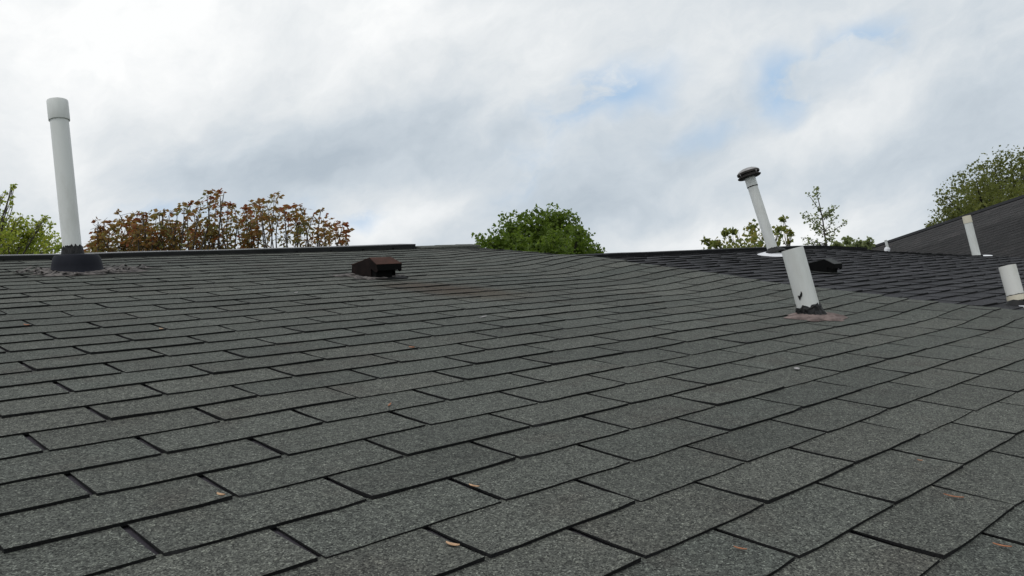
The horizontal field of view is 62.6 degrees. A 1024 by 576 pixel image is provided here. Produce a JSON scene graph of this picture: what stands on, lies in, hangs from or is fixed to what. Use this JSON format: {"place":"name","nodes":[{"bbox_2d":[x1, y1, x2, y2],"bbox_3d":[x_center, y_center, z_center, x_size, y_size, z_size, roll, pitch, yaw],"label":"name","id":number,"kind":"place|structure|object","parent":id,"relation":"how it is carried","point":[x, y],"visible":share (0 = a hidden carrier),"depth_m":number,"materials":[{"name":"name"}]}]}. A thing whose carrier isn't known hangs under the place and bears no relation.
{"place":"outdoors","nodes":[
{"label":"outdoors","id":0,"kind":"place"},
{"bbox_2d":[0,244,1023,575],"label":"house","id":1,"kind":"structure","parent":0,"point":[568,414],"depth_m":1.68,"materials":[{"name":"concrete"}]},
{"bbox_2d":[13,97,160,276],"bbox_3d":[-2.057,-0.452,4.027,0.674,0.895,0.374,-4,-12,-43],"label":"vent pipe","id":2,"kind":"object","parent":1,"relation":"on","point":[73,259],"visible":1,"depth_m":3.92,"materials":[{"name":"plastic"}]},
{"bbox_2d":[334,257,407,279],"bbox_3d":[-0.688,-0.073,4.184,0.372,0.144,0.308,-4,-12,-43],"label":"roof vent","id":3,"kind":"object","parent":1,"relation":"on","point":[371,268],"visible":1,"depth_m":4.12,"materials":[{"name":"brown metal"}]},
{"bbox_2d":[446,541,459,545],"bbox_3d":[-0.076,0.330,1.090,0.010,0.008,0.020,-4,-12,-43],"label":"dry husk","id":4,"kind":"object","parent":1,"relation":"on","point":[452,544],"visible":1,"depth_m":1.09,"materials":[{"name":"beige plant"}]},
{"bbox_2d":[781,246,847,320],"bbox_3d":[1.181,-0.006,3.341,0.307,0.327,0.196,-4,-12,-43],"label":"vent pipe","id":5,"kind":"object","parent":1,"relation":"on","point":[808,306],"visible":0.98,"depth_m":3.31,"materials":[{"name":"white plastic"}]},
{"bbox_2d":[0,0,1023,253],"label":"sky","id":6,"kind":"structure","parent":0,"point":[418,122],"materials":[{"name":"white"}]},
{"bbox_2d":[575,245,1023,310],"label":"house","id":7,"kind":"structure","parent":0,"point":[970,279],"depth_m":6.13,"materials":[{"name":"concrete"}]},
{"bbox_2d":[737,167,785,256],"bbox_3d":[2.203,-0.646,7.371,0.300,0.864,0.280,-4,-12,-43],"label":"vent pipe","id":8,"kind":"object","parent":7,"relation":"on","point":[748,175],"visible":0.94,"depth_m":7.33,"materials":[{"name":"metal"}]},
{"bbox_2d":[808,259,842,273],"bbox_3d":[2.148,-0.133,5.829,0.200,0.124,0.239,-4,-12,-43],"label":"roof vent","id":9,"kind":"object","parent":7,"relation":"on","point":[829,266],"visible":0.82,"depth_m":5.76,"materials":[{"name":"black metal"}]},
{"bbox_2d":[998,264,1023,307],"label":"vent pipe","id":10,"kind":"object","parent":7,"relation":"on","point":[1012,284],"visible":1,"depth_m":4.32,"materials":[{"name":"white plastic"}]},
{"label":"ground","id":11,"kind":"structure","parent":0,"visible":0},
{"bbox_2d":[0,184,61,254],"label":"tree","id":12,"kind":"object","parent":11,"relation":"on","point":[14,235],"visible":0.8,"depth_m":22.51,"materials":[{"name":"green plant"}]},
{"bbox_2d":[83,208,185,252],"bbox_3d":[-4.303,2.449,10.544,1.400,7.445,1.672,-9,-9,-19],"label":"shrub","id":13,"kind":"object","parent":11,"relation":"on","point":[135,236],"visible":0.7,"depth_m":10.61,"materials":[{"name":"brown plant"}]},
{"bbox_2d":[167,188,315,250],"bbox_3d":[-2.937,2.240,10.586,2.059,7.281,1.414,-12,-8,-2],"label":"shrub","id":14,"kind":"object","parent":11,"relation":"on","point":[210,234],"visible":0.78,"depth_m":10.83,"materials":[{"name":"brown plant"}]},
{"bbox_2d":[300,207,354,246],"bbox_3d":[-1.836,2.234,10.610,0.846,6.833,1.114,-12,-8,-2],"label":"shrub","id":15,"kind":"object","parent":11,"relation":"on","point":[317,240],"visible":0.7,"depth_m":10.95,"materials":[{"name":"brown plant"}]},
{"bbox_2d":[471,202,606,254],"bbox_3d":[1.641,2.232,33.951,5.733,12.234,9.781,-15,-9,15],"label":"tree","id":16,"kind":"object","parent":11,"relation":"on","point":[555,233],"visible":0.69,"depth_m":31.79,"materials":[{"name":"green plant"}]},
{"bbox_2d":[699,215,794,248],"bbox_3d":[4.540,1.675,13.602,1.264,6.092,2.162,-17,-10,30],"label":"shrub","id":17,"kind":"object","parent":11,"relation":"on","point":[725,232],"visible":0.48,"depth_m":13.63,"materials":[{"name":"green plant"}]},
{"bbox_2d":[799,186,846,245],"bbox_3d":[6.493,1.282,15.715,0.979,6.633,0.542,-12,-8,1],"label":"sapling","id":18,"kind":"object","parent":11,"relation":"on","point":[823,215],"visible":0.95,"depth_m":16.02,"materials":[{"name":"green plant"}]},
{"bbox_2d":[830,235,875,249],"bbox_3d":[7.764,1.641,17.324,0.834,5.875,1.271,-17,-10,29],"label":"shrub","id":19,"kind":"object","parent":11,"relation":"on","point":[848,241],"visible":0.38,"depth_m":17.61,"materials":[{"name":"green plant"}]},
{"bbox_2d":[872,195,1023,256],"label":"house","id":20,"kind":"structure","parent":11,"relation":"on","point":[999,229],"depth_m":15.15,"materials":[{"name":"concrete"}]},
{"bbox_2d":[924,144,1023,226],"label":"tree","id":21,"kind":"object","parent":11,"relation":"on","point":[995,192],"visible":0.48,"depth_m":29.59,"materials":[{"name":"green plant"}]},
{"bbox_3d":[5.349,1.763,9.734,1.820,4.441,8.046,-4,-12,-43],"label":"house","id":22,"kind":"object","parent":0,"visible":0},
{"bbox_2d":[884,240,889,250],"bbox_3d":[4.577,-0.489,10.314,0.068,0.194,0.088,-4,-12,-43],"label":"vent pipe","id":23,"kind":"object","parent":22,"relation":"on","point":[886,248],"visible":0.78,"depth_m":10.29,"materials":[{"name":"white plastic"}]},
{"bbox_2d":[962,215,992,255],"bbox_3d":[5.442,-0.528,9.783,0.265,0.674,0.251,-4,-12,-43],"label":"vent pipe","id":24,"kind":"object","parent":22,"relation":"on","point":[970,233],"visible":0.48,"depth_m":9.74,"materials":[{"name":"white plastic"}]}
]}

